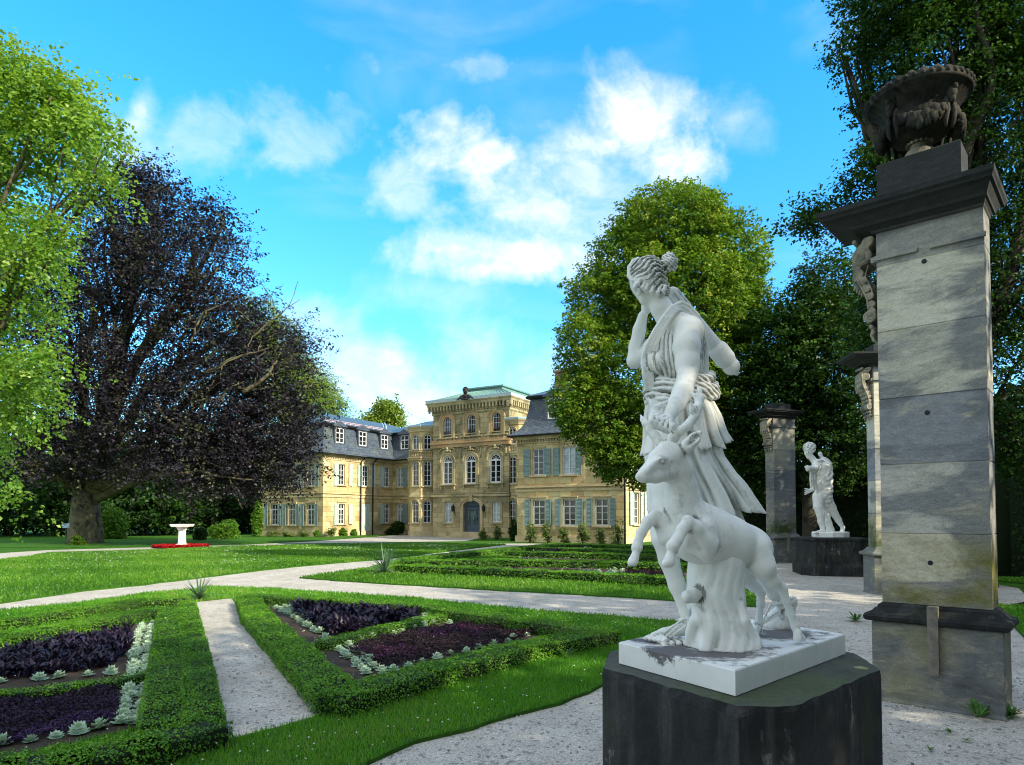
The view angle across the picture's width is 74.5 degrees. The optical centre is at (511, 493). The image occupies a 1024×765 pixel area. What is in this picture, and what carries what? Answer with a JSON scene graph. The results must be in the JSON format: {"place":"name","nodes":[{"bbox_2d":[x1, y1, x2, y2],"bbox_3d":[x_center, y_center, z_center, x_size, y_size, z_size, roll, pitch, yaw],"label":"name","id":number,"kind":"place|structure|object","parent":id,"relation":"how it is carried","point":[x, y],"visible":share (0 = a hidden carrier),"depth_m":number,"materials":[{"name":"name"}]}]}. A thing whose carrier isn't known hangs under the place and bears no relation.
{"place":"outdoors","nodes":[
{"label":"outdoors","id":0,"kind":"place"},
{"bbox_2d":[0,543,505,603],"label":"lawn","id":1,"kind":"structure","parent":0,"point":[79,590],"depth_m":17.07,"materials":[{"name":"green plant"}]},
{"bbox_2d":[5,543,497,594],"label":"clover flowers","id":2,"kind":"object","parent":1,"relation":"on","point":[233,555],"visible":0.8,"depth_m":28.32,"materials":[{"name":"white plant"}]},
{"bbox_2d":[0,584,680,764],"bbox_3d":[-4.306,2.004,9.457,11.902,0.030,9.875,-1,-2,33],"label":"lawn","id":3,"kind":"structure","parent":0,"point":[406,744],"depth_m":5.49,"materials":[{"name":"green plant"}]},
{"bbox_2d":[0,623,155,758],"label":"soil","id":4,"kind":"structure","parent":3,"relation":"on","point":[42,740],"depth_m":5.99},
{"bbox_2d":[0,682,119,744],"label":"purple bedding plants","id":5,"kind":"object","parent":4,"relation":"on","point":[28,711],"visible":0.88,"depth_m":5.65,"materials":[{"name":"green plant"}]},
{"bbox_2d":[0,620,135,679],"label":"dark foliage plants","id":6,"kind":"object","parent":4,"relation":"on","point":[61,652],"visible":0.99,"depth_m":7.80,"materials":[{"name":"purple plant"}]},
{"bbox_2d":[0,670,149,705],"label":"box hedge","id":7,"kind":"object","parent":4,"relation":"on","point":[120,680],"visible":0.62,"depth_m":6.24,"materials":[{"name":"green plant"}]},
{"bbox_2d":[67,720,89,734],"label":"rosette plant","id":8,"kind":"object","parent":4,"relation":"on","point":[80,727],"visible":1,"depth_m":5.15,"materials":[{"name":"green plant"}]},
{"bbox_2d":[0,605,196,735],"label":"box hedge","id":9,"kind":"object","parent":4,"relation":"on","point":[162,704],"visible":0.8,"depth_m":7.58,"materials":[{"name":"green plant"}]},
{"bbox_2d":[0,595,234,764],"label":"box hedge","id":10,"kind":"object","parent":3,"relation":"on","point":[204,729],"visible":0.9,"depth_m":4.97,"materials":[{"name":"green plant"}]},
{"bbox_2d":[179,573,218,600],"bbox_3d":[-6.246,1.818,13.532,1.067,0.662,1.104,1,-2,-22],"label":"sword plant","id":11,"kind":"object","parent":3,"relation":"on","point":[199,594],"visible":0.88,"depth_m":13.43,"materials":[{"name":"green plant"}]},
{"bbox_2d":[193,598,314,737],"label":"gravel path","id":12,"kind":"structure","parent":3,"relation":"on","point":[225,631],"depth_m":6.92,"materials":[{"name":"grey gravel"}]},
{"bbox_2d":[1,588,667,764],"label":"clover flowers","id":13,"kind":"object","parent":3,"relation":"on","point":[202,759],"visible":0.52,"depth_m":6.06,"materials":[{"name":"white plant"}]},
{"bbox_2d":[268,606,539,683],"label":"soil","id":14,"kind":"structure","parent":3,"relation":"on","point":[343,663],"depth_m":8.42,"materials":[{"name":"brown soil"}]},
{"bbox_2d":[288,595,421,635],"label":"dark foliage plants","id":15,"kind":"object","parent":14,"relation":"on","point":[336,618],"visible":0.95,"depth_m":10.40,"materials":[{"name":"purple plant"}]},
{"bbox_2d":[313,610,545,650],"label":"plants","id":16,"kind":"object","parent":14,"relation":"on","point":[331,643],"visible":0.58,"depth_m":9.28,"materials":[{"name":"green plant"}]},
{"bbox_2d":[347,619,536,665],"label":"purple bedding plants","id":17,"kind":"object","parent":14,"relation":"on","point":[388,644],"visible":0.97,"depth_m":8.73,"materials":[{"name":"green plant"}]},
{"bbox_2d":[235,593,620,718],"bbox_3d":[-2.801,1.901,9.748,7.788,0.267,4.612,-2,-3,42],"label":"box hedge","id":18,"kind":"object","parent":3,"relation":"on","point":[321,684],"visible":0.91,"depth_m":7.44,"materials":[{"name":"green plant"}]},
{"bbox_2d":[290,541,652,544],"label":"grass verge","id":19,"kind":"object","parent":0,"point":[511,542],"depth_m":42.90,"materials":[{"name":"green plant"}]},
{"bbox_2d":[525,521,537,542],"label":"shrub","id":20,"kind":"object","parent":19,"relation":"on","point":[531,533],"visible":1,"depth_m":42.50,"materials":[{"name":"green plant"}]},
{"bbox_2d":[0,535,1023,764],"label":"gravel court","id":21,"kind":"object","parent":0,"point":[828,603],"visible":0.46,"depth_m":6.54,"materials":[{"name":"grey gravel"}]},
{"bbox_2d":[0,24,154,551],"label":"linden tree","id":22,"kind":"object","parent":21,"relation":"on","point":[29,125],"visible":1,"depth_m":10.48,"materials":[{"name":"green plant"}]},
{"bbox_2d":[540,520,552,543],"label":"shrub","id":23,"kind":"object","parent":21,"relation":"on","point":[546,534],"visible":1,"depth_m":41.75,"materials":[{"name":"green plant"}]},
{"bbox_2d":[576,522,591,542],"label":"shrub","id":24,"kind":"object","parent":21,"relation":"on","point":[583,534],"visible":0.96,"depth_m":40.35,"materials":[{"name":"green plant"}]},
{"bbox_2d":[213,631,1023,764],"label":"loose pebbles","id":25,"kind":"object","parent":21,"relation":"on","point":[890,724],"visible":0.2,"depth_m":5.42,"materials":[{"name":"grey gravel"}]},
{"bbox_2d":[602,650,882,764],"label":"pedestal","id":26,"kind":"object","parent":21,"relation":"on","point":[828,712],"visible":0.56,"depth_m":2.87,"materials":[{"name":"stone"}]},
{"bbox_2d":[619,251,844,695],"bbox_3d":[1.037,-0.219,3.474,1.491,2.122,0.854,2,-3,-44],"label":"statue","id":27,"kind":"object","parent":26,"relation":"on","point":[700,496],"visible":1,"depth_m":3.18,"materials":[{"name":"stone"}]},
{"bbox_2d":[725,435,765,515],"bbox_3d":[11.029,-0.218,32.554,5.292,6.194,4.821,0,-2,0],"label":"tree","id":28,"kind":"object","parent":21,"relation":"on","point":[760,499],"depth_m":31.35,"materials":[{"name":"green plant"}]},
{"bbox_2d":[747,403,803,562],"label":"gate pillar","id":29,"kind":"structure","parent":21,"relation":"on","point":[777,427],"depth_m":24.57,"materials":[{"name":"stone"}]},
{"bbox_2d":[716,235,875,535],"bbox_3d":[12.728,-3.909,28.933,8.564,13.333,7.742,0,-2,0],"label":"tree","id":30,"kind":"object","parent":21,"relation":"on","point":[806,331],"visible":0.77,"depth_m":27.62,"materials":[{"name":"green plant"}]},
{"bbox_2d":[741,450,868,545],"bbox_3d":[14.416,0.346,31.404,2.371,4.904,14.268,1,-2,-35],"label":"tall hedge","id":31,"kind":"object","parent":21,"relation":"on","point":[853,511],"visible":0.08,"depth_m":30.15,"materials":[{"name":"green plant"}]},
{"bbox_2d":[792,536,868,576],"bbox_3d":[9.446,1.827,19.950,1.900,1.070,1.900,0,-2,12],"label":"pedestal","id":32,"kind":"object","parent":21,"relation":"on","point":[815,556],"visible":0.83,"depth_m":19.14,"materials":[{"name":"stone"}]},
{"bbox_2d":[803,442,849,537],"bbox_3d":[9.217,-0.135,19.913,1.595,2.848,1.195,0,-2,0],"label":"statue","id":33,"kind":"object","parent":32,"relation":"on","point":[820,470],"visible":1,"depth_m":19.82,"materials":[{"name":"stone"}]},
{"bbox_2d":[836,344,881,593],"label":"gate pillar","id":34,"kind":"structure","parent":21,"relation":"on","point":[866,380],"depth_m":14.90,"materials":[{"name":"stone"}]},
{"bbox_2d":[759,0,1023,586],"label":"tree","id":35,"kind":"object","parent":21,"relation":"on","point":[990,54],"visible":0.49,"depth_m":16.34,"materials":[{"name":"green plant"}]},
{"bbox_2d":[814,139,1018,720],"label":"gate pillar","id":36,"kind":"structure","parent":21,"relation":"on","point":[915,231],"depth_m":6.05,"materials":[{"name":"stone"}]},
{"bbox_2d":[865,64,976,160],"bbox_3d":[3.850,-3.486,6.361,0.905,0.668,0.906,0,-2,0],"label":"garden urn","id":37,"kind":"object","parent":36,"relation":"on","point":[910,112],"visible":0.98,"depth_m":6.14,"materials":[{"name":"stone"}]},
{"bbox_2d":[957,697,990,716],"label":"weed","id":38,"kind":"object","parent":21,"relation":"on","point":[977,709],"visible":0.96,"depth_m":5.70,"materials":[{"name":"green plant"}]},
{"bbox_2d":[0,523,1023,592],"bbox_3d":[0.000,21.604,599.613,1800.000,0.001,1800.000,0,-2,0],"label":"ground","id":39,"kind":"structure","parent":0,"point":[249,535],"depth_m":49.46,"materials":[{"name":"green plant"}]},
{"bbox_2d":[0,406,60,534],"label":"dark tree","id":40,"kind":"object","parent":39,"relation":"on","point":[10,531],"visible":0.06,"depth_m":60.53,"materials":[{"name":"green plant"}]},
{"bbox_2d":[0,411,139,535],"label":"dark tree","id":41,"kind":"object","parent":39,"relation":"on","point":[57,515],"visible":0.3,"depth_m":56.76,"materials":[{"name":"green plant"}]},
{"bbox_2d":[100,432,221,535],"bbox_3d":[-32.676,-0.951,61.231,12.077,12.096,12.540,0,-2,0],"label":"dark tree","id":42,"kind":"object","parent":39,"relation":"on","point":[159,520],"visible":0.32,"depth_m":58.43,"materials":[{"name":"green plant"}]},
{"bbox_2d":[0,535,379,547],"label":"grass border","id":43,"kind":"object","parent":39,"relation":"on","point":[46,542],"depth_m":44.54,"materials":[{"name":"green plant"}]},
{"bbox_2d":[68,534,86,544],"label":"shrub","id":44,"kind":"object","parent":43,"relation":"on","point":[77,540],"visible":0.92,"depth_m":39.08,"materials":[{"name":"green plant"}]},
{"bbox_2d":[101,504,132,538],"bbox_3d":[-29.716,2.055,49.958,2.561,2.621,2.257,0,-2,0],"label":"shrub","id":45,"kind":"object","parent":43,"relation":"on","point":[114,522],"visible":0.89,"depth_m":49.57,"materials":[{"name":"green plant"}]},
{"bbox_2d":[0,139,347,542],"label":"copper beech","id":46,"kind":"object","parent":43,"relation":"on","point":[88,482],"visible":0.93,"depth_m":38.65,"materials":[{"name":"purple plant"}]},
{"bbox_2d":[191,526,208,539],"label":"shrub","id":47,"kind":"object","parent":43,"relation":"on","point":[201,533],"visible":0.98,"depth_m":46.78,"materials":[{"name":"green plant"}]},
{"bbox_2d":[206,519,240,538],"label":"shrub","id":48,"kind":"object","parent":43,"relation":"on","point":[227,529],"visible":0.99,"depth_m":49.62,"materials":[{"name":"green plant"}]},
{"bbox_2d":[160,412,260,533],"bbox_3d":[-28.751,-1.239,67.134,12.546,13.704,12.127,0,-2,0],"label":"dark tree","id":49,"kind":"object","parent":39,"relation":"on","point":[224,514],"visible":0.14,"depth_m":64.36,"materials":[{"name":"green plant"}]},
{"bbox_2d":[203,406,273,532],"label":"dark tree","id":50,"kind":"object","parent":39,"relation":"on","point":[247,528],"visible":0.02,"depth_m":67.12,"materials":[{"name":"green plant"}]},
{"bbox_2d":[250,501,263,536],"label":"shrub","id":51,"kind":"object","parent":39,"relation":"on","point":[257,523],"visible":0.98,"depth_m":56.25,"materials":[{"name":"green plant"}]},
{"bbox_2d":[204,291,358,422],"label":"tree","id":52,"kind":"object","parent":39,"relation":"on","point":[332,396],"visible":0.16,"depth_m":79.37,"materials":[{"name":"green plant"}]},
{"bbox_2d":[356,393,411,427],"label":"tree","id":53,"kind":"object","parent":39,"relation":"on","point":[388,412],"visible":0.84,"depth_m":87.38,"materials":[{"name":"green plant"}]},
{"bbox_2d":[384,521,406,534],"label":"shrub","id":54,"kind":"object","parent":39,"relation":"on","point":[396,527],"visible":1,"depth_m":61.16,"materials":[{"name":"green plant"}]},
{"bbox_2d":[260,370,650,543],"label":"palace","id":55,"kind":"structure","parent":39,"relation":"on","point":[470,462],"depth_m":54.64,"materials":[{"name":"yellow stone"}]},
{"bbox_2d":[268,502,278,525],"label":"window","id":56,"kind":"structure","parent":55,"relation":"in","point":[274,511],"depth_m":59.03,"materials":[{"name":"white paint"}]},
{"bbox_2d":[286,502,296,525],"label":"window","id":57,"kind":"structure","parent":55,"relation":"in","point":[292,508],"depth_m":57.92,"materials":[{"name":"white paint"}]},
{"bbox_2d":[304,502,315,525],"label":"window","id":58,"kind":"structure","parent":55,"relation":"in","point":[309,505],"depth_m":56.83,"materials":[{"name":"white paint"}]},
{"bbox_2d":[337,501,346,524],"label":"window","id":59,"kind":"structure","parent":55,"relation":"in","point":[342,505],"depth_m":58.02,"materials":[{"name":"white paint"}]},
{"bbox_2d":[338,462,346,485],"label":"window","id":60,"kind":"structure","parent":55,"relation":"in","point":[342,466],"depth_m":58.17,"materials":[{"name":"white paint"}]},
{"bbox_2d":[361,504,369,530],"bbox_3d":[-13.151,2.133,60.491,0.064,2.475,1.114,-1,-2,30],"label":"door","id":61,"kind":"structure","parent":55,"relation":"in","point":[365,507],"depth_m":60.45,"materials":[{"name":"paint"}]},
{"bbox_2d":[362,464,370,487],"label":"window","id":62,"kind":"structure","parent":55,"relation":"in","point":[366,468],"depth_m":60.76,"materials":[{"name":"white paint"}]},
{"bbox_2d":[382,465,391,487],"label":"window","id":63,"kind":"structure","parent":55,"relation":"in","point":[387,468],"depth_m":63.27,"materials":[{"name":"white paint"}]},
{"bbox_2d":[383,502,391,523],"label":"window","id":64,"kind":"structure","parent":55,"relation":"in","point":[387,504],"depth_m":63.19,"materials":[{"name":"white paint"}]},
{"bbox_2d":[394,466,404,487],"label":"window","id":65,"kind":"structure","parent":55,"relation":"in","point":[399,469],"depth_m":63.53,"materials":[{"name":"white paint"}]},
{"bbox_2d":[395,502,404,523],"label":"window","id":66,"kind":"structure","parent":55,"relation":"in","point":[399,505],"depth_m":63.41,"materials":[{"name":"white glass"}]},
{"bbox_2d":[410,499,419,523],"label":"window","id":67,"kind":"structure","parent":55,"relation":"in","point":[415,506],"depth_m":56.99,"materials":[{"name":"white paint"}]},
{"bbox_2d":[411,460,419,486],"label":"window","id":68,"kind":"structure","parent":55,"relation":"in","point":[416,466],"depth_m":57.08,"materials":[{"name":"white paint"}]},
{"bbox_2d":[411,433,419,450],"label":"window","id":69,"kind":"structure","parent":55,"relation":"in","point":[416,440],"depth_m":57.15,"materials":[{"name":"white paint"}]},
{"bbox_2d":[422,499,432,523],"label":"window","id":70,"kind":"structure","parent":55,"relation":"in","point":[427,504],"depth_m":56.83,"materials":[{"name":"white paint"}]},
{"bbox_2d":[422,460,432,486],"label":"window","id":71,"kind":"structure","parent":55,"relation":"in","point":[427,464],"depth_m":56.94,"materials":[{"name":"white paint"}]},
{"bbox_2d":[422,433,432,450],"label":"window","id":72,"kind":"structure","parent":55,"relation":"in","point":[427,438],"depth_m":57.01,"materials":[{"name":"white paint"}]},
{"bbox_2d":[439,412,454,436],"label":"window","id":73,"kind":"structure","parent":55,"relation":"in","point":[448,421],"depth_m":55.66,"materials":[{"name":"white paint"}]},
{"bbox_2d":[438,453,455,489],"bbox_3d":[-5.296,-1.864,55.309,1.653,3.056,0.320,-1,-2,30],"label":"window","id":74,"kind":"structure","parent":55,"relation":"in","point":[448,466],"depth_m":55.39,"materials":[{"name":"white paint"}]},
{"bbox_2d":[442,501,453,523],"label":"window","id":75,"kind":"structure","parent":55,"relation":"in","point":[448,515],"depth_m":55.31,"materials":[{"name":"white glass"}]},
{"bbox_2d":[461,451,478,488],"bbox_3d":[-3.328,-1.910,54.170,1.685,3.047,0.320,-1,-2,30],"label":"window","id":76,"kind":"structure","parent":55,"relation":"in","point":[470,463],"depth_m":54.28,"materials":[{"name":"white paint"}]},
{"bbox_2d":[463,409,479,434],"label":"window","id":77,"kind":"structure","parent":55,"relation":"in","point":[471,423],"depth_m":54.46,"materials":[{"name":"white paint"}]},
{"bbox_2d":[465,501,479,531],"bbox_3d":[-3.142,1.814,54.165,1.624,2.472,0.166,-1,-2,30],"label":"entrance door","id":78,"kind":"structure","parent":55,"relation":"in","point":[472,509],"depth_m":54.21,"materials":[{"name":"blue paint"}]},
{"bbox_2d":[485,450,503,487],"bbox_3d":[-1.320,-1.973,53.010,1.710,3.035,0.320,-1,-2,30],"label":"window","id":79,"kind":"structure","parent":55,"relation":"in","point":[495,465],"depth_m":53.10,"materials":[{"name":"white paint"}]},
{"bbox_2d":[487,407,504,433],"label":"window","id":80,"kind":"structure","parent":55,"relation":"in","point":[497,418],"depth_m":53.28,"materials":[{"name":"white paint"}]},
{"bbox_2d":[489,500,502,523],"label":"window","id":81,"kind":"structure","parent":55,"relation":"in","point":[495,507],"depth_m":52.99,"materials":[{"name":"white paint"}]},
{"bbox_2d":[509,498,516,524],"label":"window","id":82,"kind":"structure","parent":55,"relation":"in","point":[513,501],"depth_m":52.40,"materials":[{"name":"white paint"}]},
{"bbox_2d":[509,455,516,484],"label":"window","id":83,"kind":"structure","parent":55,"relation":"in","point":[513,458],"depth_m":52.49,"materials":[{"name":"white paint"}]},
{"bbox_2d":[529,446,545,476],"bbox_3d":[1.710,-2.093,43.807,1.185,1.981,0.270,-1,-2,30],"label":"window","id":84,"kind":"structure","parent":55,"relation":"in","point":[537,453],"depth_m":43.89,"materials":[{"name":"white paint"}]},
{"bbox_2d":[530,496,547,526],"bbox_3d":[1.767,1.159,43.665,1.239,1.960,0.270,-1,-2,30],"label":"window","id":85,"kind":"structure","parent":55,"relation":"in","point":[537,503],"depth_m":43.76,"materials":[{"name":"white paint"}]},
{"bbox_2d":[559,444,577,475],"bbox_3d":[3.621,-2.137,42.705,1.276,2.020,0.270,-1,-2,30],"label":"window","id":86,"kind":"structure","parent":55,"relation":"in","point":[567,453],"depth_m":42.85,"materials":[{"name":"white paint"}]},
{"bbox_2d":[560,496,577,526],"bbox_3d":[3.641,1.124,42.584,1.246,1.985,0.270,-1,-2,30],"label":"window","id":87,"kind":"structure","parent":55,"relation":"in","point":[568,503],"depth_m":42.66,"materials":[{"name":"white paint"}]},
{"bbox_2d":[592,495,610,526],"bbox_3d":[5.539,1.080,41.489,1.238,1.969,0.270,-1,-2,30],"label":"window","id":88,"kind":"structure","parent":55,"relation":"in","point":[600,502],"depth_m":41.57,"materials":[{"name":"white paint"}]},
{"bbox_2d":[632,489,639,525],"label":"window","id":89,"kind":"structure","parent":55,"relation":"in","point":[636,498],"depth_m":42.88,"materials":[{"name":"white paint"}]},
{"bbox_2d":[508,519,516,540],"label":"shrub","id":90,"kind":"object","parent":39,"relation":"on","point":[512,531],"visible":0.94,"depth_m":46.01,"materials":[{"name":"green plant"}]},
{"bbox_2d":[543,174,783,495],"bbox_3d":[6.893,-5.642,30.080,11.195,16.872,7.954,0,-2,0],"label":"linden tree","id":91,"kind":"object","parent":39,"relation":"on","point":[730,288],"visible":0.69,"depth_m":28.68,"materials":[{"name":"green plant"}]},
{"bbox_2d":[994,398,1023,576],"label":"tall hedge","id":92,"kind":"object","parent":39,"relation":"on","point":[1010,531],"visible":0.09,"depth_m":19.16,"materials":[{"name":"green plant"}]},
{"bbox_2d":[0,0,1023,513],"label":"sky","id":93,"kind":"structure","parent":0,"point":[427,175],"materials":[{"name":"blue"}]},
{"bbox_2d":[299,543,756,606],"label":"lawn","id":94,"kind":"structure","parent":0,"point":[545,592],"depth_m":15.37,"materials":[{"name":"green plant"}]},
{"bbox_2d":[367,543,401,572],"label":"sword plant","id":95,"kind":"object","parent":94,"relation":"on","point":[386,559],"visible":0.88,"depth_m":19.74,"materials":[{"name":"green plant"}]},
{"bbox_2d":[400,544,687,563],"bbox_3d":[2.065,2.526,29.031,11.924,0.336,12.182,0,-2,0],"label":"box hedge","id":96,"kind":"object","parent":94,"relation":"on","point":[529,552],"visible":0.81,"depth_m":26.76,"materials":[{"name":"green plant"}]},
{"bbox_2d":[403,557,687,571],"bbox_3d":[1.803,2.281,21.677,11.104,0.332,2.017,0,-2,13],"label":"box hedge","id":97,"kind":"object","parent":94,"relation":"on","point":[564,563],"visible":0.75,"depth_m":22.03,"materials":[{"name":"green plant"}]},
{"bbox_2d":[393,563,748,592],"bbox_3d":[0.993,2.133,17.568,10.144,0.349,0.998,-1,-2,32],"label":"box hedge","id":98,"kind":"object","parent":94,"relation":"on","point":[620,578],"visible":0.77,"depth_m":17.70,"materials":[{"name":"green plant"}]},
{"bbox_2d":[481,557,686,578],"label":"soil","id":99,"kind":"structure","parent":94,"relation":"on","point":[618,570],"depth_m":21.67,"materials":[{"name":"brown soil"}]},
{"bbox_2d":[617,567,663,575],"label":"purple bedding plants","id":100,"kind":"object","parent":99,"relation":"on","point":[647,570],"visible":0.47,"depth_m":19.20,"materials":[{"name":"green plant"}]},
{"bbox_2d":[533,543,656,554],"bbox_3d":[5.690,2.617,31.457,11.044,0.314,5.528,-2,-2,40],"label":"box hedge","id":101,"kind":"object","parent":94,"relation":"on","point":[610,548],"visible":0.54,"depth_m":31.32,"materials":[{"name":"green plant"}]},
{"bbox_2d":[609,519,625,543],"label":"shrub","id":102,"kind":"object","parent":94,"relation":"on","point":[617,535],"visible":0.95,"depth_m":38.85,"materials":[{"name":"green plant"}]},
{"bbox_2d":[998,576,1023,637],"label":"lawn","id":103,"kind":"structure","parent":0,"point":[1017,629],"depth_m":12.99,"materials":[{"name":"green plant"}]},
{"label":"soil","id":104,"kind":"structure","parent":0,"visible":0},
{"bbox_2d":[151,543,209,547],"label":"red flowers","id":105,"kind":"object","parent":104,"relation":"on","point":[171,545],"visible":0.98,"depth_m":35.78,"materials":[{"name":"red plant"}]},
{"bbox_2d":[170,524,193,544],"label":"stone birdbath","id":106,"kind":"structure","parent":104,"relation":"on","point":[181,528],"depth_m":36.46,"materials":[{"name":"white stone"}]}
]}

